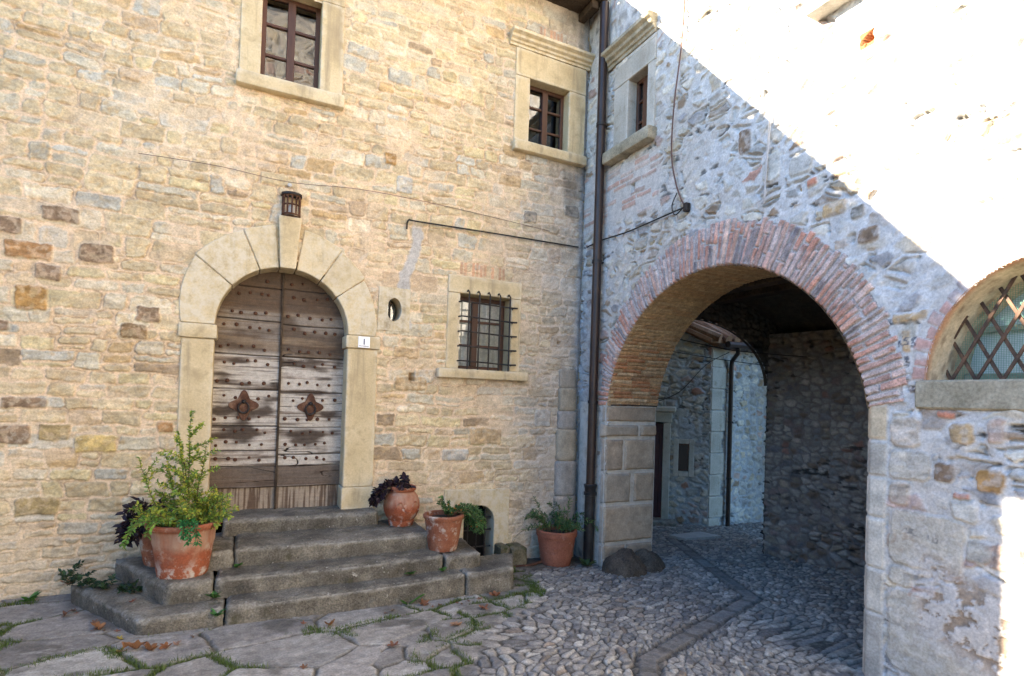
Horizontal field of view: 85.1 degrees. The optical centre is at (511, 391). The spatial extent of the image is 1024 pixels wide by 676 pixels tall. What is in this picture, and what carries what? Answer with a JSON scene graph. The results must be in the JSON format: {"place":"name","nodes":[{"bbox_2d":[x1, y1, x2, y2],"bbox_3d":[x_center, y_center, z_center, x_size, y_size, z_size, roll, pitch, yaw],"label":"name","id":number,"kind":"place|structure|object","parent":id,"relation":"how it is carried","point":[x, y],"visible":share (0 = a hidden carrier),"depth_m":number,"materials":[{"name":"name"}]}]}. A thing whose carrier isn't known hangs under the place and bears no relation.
{"place":"outdoors","nodes":[
{"label":"outdoors","id":0,"kind":"place"},
{"bbox_2d":[0,555,834,675],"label":"courtyard paving","id":1,"kind":"structure","parent":0,"point":[577,618],"depth_m":3.96,"materials":[{"name":"stone"}]},
{"bbox_2d":[19,590,40,601],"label":"weed","id":2,"kind":"object","parent":1,"relation":"on","point":[33,596],"visible":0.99,"depth_m":4.45,"materials":[{"name":"green plant"}]},
{"bbox_2d":[90,621,105,630],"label":"fallen leaf","id":3,"kind":"object","parent":1,"relation":"on","point":[98,625],"visible":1,"depth_m":3.93,"materials":[{"name":"brown plant"}]},
{"bbox_2d":[118,640,147,651],"bbox_3d":[-2.437,1.621,3.590,0.155,0.076,0.111,2,-1,-26],"label":"fallen leaf","id":4,"kind":"object","parent":1,"relation":"on","point":[137,644],"visible":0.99,"depth_m":3.56,"materials":[{"name":"brown plant"}]},
{"bbox_2d":[142,642,157,650],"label":"fallen leaf","id":5,"kind":"object","parent":1,"relation":"on","point":[149,647],"visible":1,"depth_m":3.59,"materials":[{"name":"brown plant"}]},
{"bbox_2d":[159,642,171,649],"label":"fallen leaf","id":6,"kind":"object","parent":1,"relation":"on","point":[165,645],"visible":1,"depth_m":3.64,"materials":[{"name":"brown plant"}]},
{"bbox_2d":[0,566,546,675],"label":"joint grass","id":7,"kind":"structure","parent":1,"relation":"on","point":[541,592],"depth_m":3.92,"materials":[{"name":"green plant"}]},
{"bbox_2d":[387,641,399,646],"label":"fallen leaf","id":8,"kind":"object","parent":1,"relation":"on","point":[391,644],"visible":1,"depth_m":3.83,"materials":[{"name":"brown plant"}]},
{"bbox_2d":[400,593,424,604],"bbox_3d":[-0.870,1.771,4.774,0.261,0.104,0.293,2,-1,-26],"label":"weed","id":9,"kind":"object","parent":1,"relation":"on","point":[405,603],"visible":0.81,"depth_m":4.74,"materials":[{"name":"green plant"}]},
{"bbox_2d":[417,599,429,605],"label":"fallen leaf","id":10,"kind":"object","parent":1,"relation":"on","point":[424,602],"visible":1,"depth_m":4.74,"materials":[{"name":"brown plant"}]},
{"bbox_2d":[450,621,461,625],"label":"fallen leaf","id":11,"kind":"object","parent":1,"relation":"on","point":[454,623],"visible":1,"depth_m":4.26,"materials":[{"name":"brown plant"}]},
{"bbox_2d":[489,591,499,595],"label":"fallen leaf","id":12,"kind":"object","parent":1,"relation":"on","point":[493,593],"visible":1,"depth_m":5.05,"materials":[{"name":"brown plant"}]},
{"bbox_2d":[508,496,598,566],"bbox_3d":[0.514,1.599,6.370,0.938,0.748,0.797,2,-1,16],"label":"potted plant","id":13,"kind":"object","parent":1,"relation":"on","point":[556,540],"visible":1,"depth_m":6.25,"materials":[{"name":"green plant"}]},
{"bbox_2d":[578,558,596,565],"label":"weed","id":14,"kind":"object","parent":1,"relation":"on","point":[587,562],"visible":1,"depth_m":6.29,"materials":[{"name":"green plant"}]},
{"bbox_2d":[635,522,864,669],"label":"lane cobbles","id":15,"kind":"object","parent":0,"point":[733,571],"visible":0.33,"depth_m":5.72,"materials":[{"name":"stone"}]},
{"bbox_2d":[670,532,720,540],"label":"lane slab","id":16,"kind":"structure","parent":15,"relation":"on","point":[694,535],"depth_m":8.17,"materials":[{"name":"grey stone"}]},
{"bbox_2d":[771,659,863,675],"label":"courtyard paving","id":17,"kind":"structure","parent":0,"point":[835,667],"depth_m":3.73,"materials":[{"name":"stone"}]},
{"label":"ground","id":18,"kind":"structure","parent":0,"visible":0},
{"bbox_2d":[71,505,513,635],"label":"stone steps","id":19,"kind":"structure","parent":18,"relation":"on","point":[307,561],"depth_m":4.68,"materials":[{"name":"grey stone"}]},
{"bbox_2d":[58,559,142,593],"bbox_3d":[-3.261,1.474,4.418,0.845,0.167,0.295,2,-1,10],"label":"creeping weed","id":20,"kind":"object","parent":19,"relation":"on","point":[102,585],"visible":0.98,"depth_m":4.37,"materials":[{"name":"green plant"}]},
{"bbox_2d":[112,496,196,566],"bbox_3d":[-2.932,1.136,4.606,0.623,0.567,0.670,2,-1,-26],"label":"potted plant","id":21,"kind":"object","parent":19,"relation":"on","point":[146,548],"visible":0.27,"depth_m":4.47,"materials":[{"name":"purple plant"}]},
{"bbox_2d":[120,410,238,579],"bbox_3d":[-2.533,0.789,4.333,0.760,1.279,0.809,2,-1,-26],"label":"potted plant","id":22,"kind":"object","parent":19,"relation":"on","point":[182,547],"visible":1,"depth_m":4.27,"materials":[{"name":"green plant"}]},
{"bbox_2d":[204,590,220,597],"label":"weed","id":23,"kind":"object","parent":19,"relation":"on","point":[214,594],"visible":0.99,"depth_m":4.23,"materials":[{"name":"green plant"}]},
{"bbox_2d":[210,608,226,616],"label":"weed","id":24,"kind":"object","parent":19,"relation":"on","point":[214,613],"visible":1,"depth_m":4.04,"materials":[{"name":"green plant"}]},
{"bbox_2d":[368,472,419,526],"bbox_3d":[-1.189,1.070,5.572,0.526,0.520,0.438,2,-1,-26],"label":"potted plant","id":25,"kind":"object","parent":19,"relation":"on","point":[401,504],"visible":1,"depth_m":5.46,"materials":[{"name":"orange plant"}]},
{"bbox_2d":[423,495,486,552],"bbox_3d":[-0.532,1.263,5.402,0.669,0.498,0.396,2,-1,-26],"label":"potted plant","id":26,"kind":"object","parent":19,"relation":"on","point":[443,528],"visible":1,"depth_m":5.26,"materials":[{"name":"green plant"}]},
{"bbox_2d":[0,0,606,600],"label":"stone house","id":27,"kind":"structure","parent":18,"relation":"on","point":[150,302],"depth_m":5.50,"materials":[{"name":"stone"}]},
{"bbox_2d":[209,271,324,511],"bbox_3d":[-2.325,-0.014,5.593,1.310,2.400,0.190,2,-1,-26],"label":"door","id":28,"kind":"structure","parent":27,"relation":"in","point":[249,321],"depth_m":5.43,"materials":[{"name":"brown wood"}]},
{"bbox_2d":[235,0,344,110],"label":"window","id":29,"kind":"structure","parent":27,"relation":"in","point":[290,49],"depth_m":5.53,"materials":[{"name":"beige stone"}]},
{"bbox_2d":[281,191,301,217],"bbox_3d":[-2.116,-1.786,5.351,0.188,0.218,0.159,2,-1,-26],"label":"wall lantern","id":30,"kind":"object","parent":27,"relation":"attached to","point":[291,211],"depth_m":5.31,"materials":[{"name":"metal"}]},
{"bbox_2d":[276,271,344,507],"bbox_3d":[-2.023,-0.004,5.677,0.632,2.400,0.074,2,-1,-26],"label":"door","id":31,"kind":"structure","parent":27,"relation":"in","point":[309,446],"depth_m":5.67,"materials":[{"name":"brown wood"}]},
{"bbox_2d":[139,153,547,230],"bbox_3d":[-1.391,-2.019,5.742,4.120,0.076,0.020,2,-1,-26],"label":"cable","id":32,"kind":"object","parent":27,"relation":"attached to","point":[333,186],"visible":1,"depth_m":5.54,"materials":[{"name":"brown rubber"}]},
{"bbox_2d":[358,336,369,347],"bbox_3d":[-1.503,-0.499,5.666,0.117,0.113,0.010,2,-1,-26],"label":"house number sign","id":33,"kind":"object","parent":27,"relation":"attached to","point":[363,342],"visible":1,"depth_m":5.66,"materials":[{"name":"white ceramic"}]},
{"bbox_2d":[378,286,410,331],"bbox_3d":[-1.292,-0.859,5.961,0.330,0.453,0.276,2,-1,-26],"label":"round window","id":34,"kind":"structure","parent":27,"relation":"in","point":[394,303],"depth_m":5.86,"materials":[{"name":"beige stone"}]},
{"bbox_2d":[444,489,509,555],"bbox_3d":[-0.467,1.602,6.393,0.790,1.028,0.322,2,-1,-26],"label":"cellar window","id":35,"kind":"structure","parent":27,"relation":"in","point":[494,503],"depth_m":6.37,"materials":[{"name":"beige stone"}]},
{"bbox_2d":[435,274,527,380],"bbox_3d":[-0.367,-0.703,6.396,1.099,1.142,0.396,2,-1,-26],"label":"window","id":36,"kind":"structure","parent":27,"relation":"in","point":[483,325],"depth_m":6.39,"materials":[{"name":"beige stone"}]},
{"bbox_2d":[406,219,578,247],"bbox_3d":[-0.151,-1.742,6.345,2.146,0.137,0.043,2,-1,-26],"label":"cable","id":37,"kind":"object","parent":27,"relation":"attached to","point":[408,220],"visible":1,"depth_m":6.26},
{"bbox_2d":[509,25,594,167],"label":"window","id":38,"kind":"structure","parent":27,"relation":"in","point":[550,93],"depth_m":6.72,"materials":[{"name":"beige stone"}]},
{"bbox_2d":[494,542,509,553],"bbox_3d":[-0.118,1.887,6.286,0.118,0.323,0.229,2,-1,-26],"label":"stone block","id":39,"kind":"object","parent":18,"relation":"on","point":[500,548],"depth_m":6.23,"materials":[{"name":"grey stone"}]},
{"bbox_2d":[505,542,526,565],"bbox_3d":[0.038,1.899,6.332,0.193,0.312,0.249,2,-1,-26],"label":"stone block","id":40,"kind":"object","parent":18,"relation":"on","point":[518,551],"depth_m":6.24,"materials":[{"name":"grey stone"}]},
{"bbox_2d":[514,560,541,566],"bbox_3d":[0.186,1.933,6.226,0.511,0.047,0.091,2,-1,-33],"label":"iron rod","id":41,"kind":"object","parent":18,"relation":"on","point":[534,563],"visible":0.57,"depth_m":6.19,"materials":[{"name":"brown metal"}]},
{"bbox_2d":[602,548,646,577],"bbox_3d":[1.237,2.004,6.123,0.498,0.558,0.460,2,-1,-26],"label":"guard stone","id":42,"kind":"object","parent":18,"relation":"on","point":[625,562],"visible":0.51,"depth_m":5.99,"materials":[{"name":"grey stone"}]},
{"bbox_2d":[635,548,665,572],"bbox_3d":[1.528,2.016,6.352,0.403,0.443,0.448,2,-1,-26],"label":"guard stone","id":43,"kind":"object","parent":18,"relation":"on","point":[652,561],"visible":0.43,"depth_m":6.23,"materials":[{"name":"grey stone"}]},
{"bbox_2d":[653,320,766,526],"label":"lane house","id":44,"kind":"structure","parent":18,"relation":"on","point":[690,467],"depth_m":9.42,"materials":[{"name":"stone"}]},
{"bbox_2d":[653,423,662,516],"bbox_3d":[2.297,1.421,9.617,0.560,1.750,0.065,2,-1,14],"label":"door","id":45,"kind":"structure","parent":44,"relation":"in","point":[659,427],"depth_m":9.54,"materials":[{"name":"brown paint"}]},
{"bbox_2d":[673,439,693,476],"bbox_3d":[2.900,1.118,9.434,0.335,0.634,0.164,2,-1,14],"label":"window","id":46,"kind":"structure","parent":44,"relation":"in","point":[683,457],"depth_m":9.39,"materials":[{"name":"grey stone"}]},
{"bbox_2d":[659,352,728,400],"bbox_3d":[2.978,-0.228,9.256,1.172,0.870,0.140,2,-1,16],"label":"cable","id":47,"kind":"object","parent":44,"relation":"attached to","point":[693,377],"visible":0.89,"depth_m":9.21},
{"bbox_2d":[725,348,739,525],"bbox_3d":[3.686,0.824,9.299,0.104,3.125,0.348,2,-1,2],"label":"drainpipe","id":48,"kind":"object","parent":44,"relation":"attached to","point":[729,437],"visible":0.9,"depth_m":9.39,"materials":[{"name":"black metal"}]},
{"bbox_2d":[574,0,1023,675],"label":"archway house","id":49,"kind":"structure","parent":18,"relation":"on","point":[866,258],"depth_m":3.98,"materials":[{"name":"stone"}]},
{"bbox_2d":[583,1,608,564],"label":"drainpipe","id":50,"kind":"object","parent":49,"relation":"attached to","point":[590,492],"visible":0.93,"depth_m":6.43,"materials":[{"name":"brown metal"}]},
{"bbox_2d":[601,10,657,166],"bbox_3d":[1.395,-3.258,6.173,0.432,1.342,0.881,2,-1,-26],"label":"window","id":51,"kind":"structure","parent":49,"relation":"in","point":[635,111],"depth_m":6.11,"materials":[{"name":"beige stone"}]},
{"bbox_2d":[611,404,656,406],"bbox_3d":[1.424,0.165,6.457,0.651,0.019,0.033,2,-1,-25],"label":"cable","id":52,"kind":"object","parent":49,"relation":"attached to","point":[631,405],"visible":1,"depth_m":6.40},
{"bbox_2d":[587,207,682,247],"bbox_3d":[1.268,-1.745,6.044,0.041,0.035,1.661,2,-1,-26],"label":"cable","id":53,"kind":"object","parent":49,"relation":"attached to","point":[639,226],"visible":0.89,"depth_m":5.86,"materials":[{"name":"black rubber"}]},
{"bbox_2d":[671,192,681,214],"bbox_3d":[1.586,-1.805,5.360,0.016,0.220,0.138,2,-1,-28],"label":"cable","id":54,"kind":"object","parent":49,"relation":"attached to","point":[672,205],"visible":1,"depth_m":5.39,"materials":[{"name":"black plastic"}]},
{"bbox_2d":[671,0,684,203],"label":"cable","id":55,"kind":"object","parent":49,"relation":"attached to","point":[674,103],"visible":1,"depth_m":5.42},
{"bbox_2d":[683,202,689,211],"bbox_3d":[1.652,-1.741,5.274,0.055,0.080,0.050,2,-1,-26],"label":"junction box","id":56,"kind":"object","parent":49,"relation":"attached to","point":[686,206],"visible":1,"depth_m":5.25,"materials":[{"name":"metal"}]},
{"bbox_2d":[673,351,767,365],"bbox_3d":[2.611,-0.417,7.093,1.570,0.129,0.083,2,-1,-17],"label":"cable","id":57,"kind":"object","parent":49,"relation":"attached to","point":[720,359],"visible":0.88,"depth_m":7.15,"materials":[{"name":"black rubber"}]},
{"bbox_2d":[680,339,806,357],"bbox_3d":[2.772,-0.543,7.004,1.778,0.191,0.313,2,-1,-5],"label":"cable","id":58,"kind":"object","parent":49,"relation":"attached to","point":[742,351],"visible":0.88,"depth_m":7.05,"materials":[{"name":"black rubber"}]},
{"bbox_2d":[754,0,784,205],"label":"cable","id":59,"kind":"object","parent":49,"relation":"attached to","point":[773,106],"visible":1,"depth_m":4.42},
{"bbox_2d":[763,0,776,203],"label":"cable","id":60,"kind":"object","parent":49,"relation":"attached to","point":[770,93],"visible":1,"depth_m":4.46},
{"bbox_2d":[805,0,849,21],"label":"window","id":61,"kind":"structure","parent":49,"relation":"in","point":[816,10],"depth_m":4.03,"materials":[{"name":"beige stone"}]},
{"bbox_2d":[915,257,1023,410],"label":"lunette window","id":62,"kind":"structure","parent":49,"relation":"in","point":[976,360],"depth_m":3.29,"materials":[{"name":"stone"}]}
]}

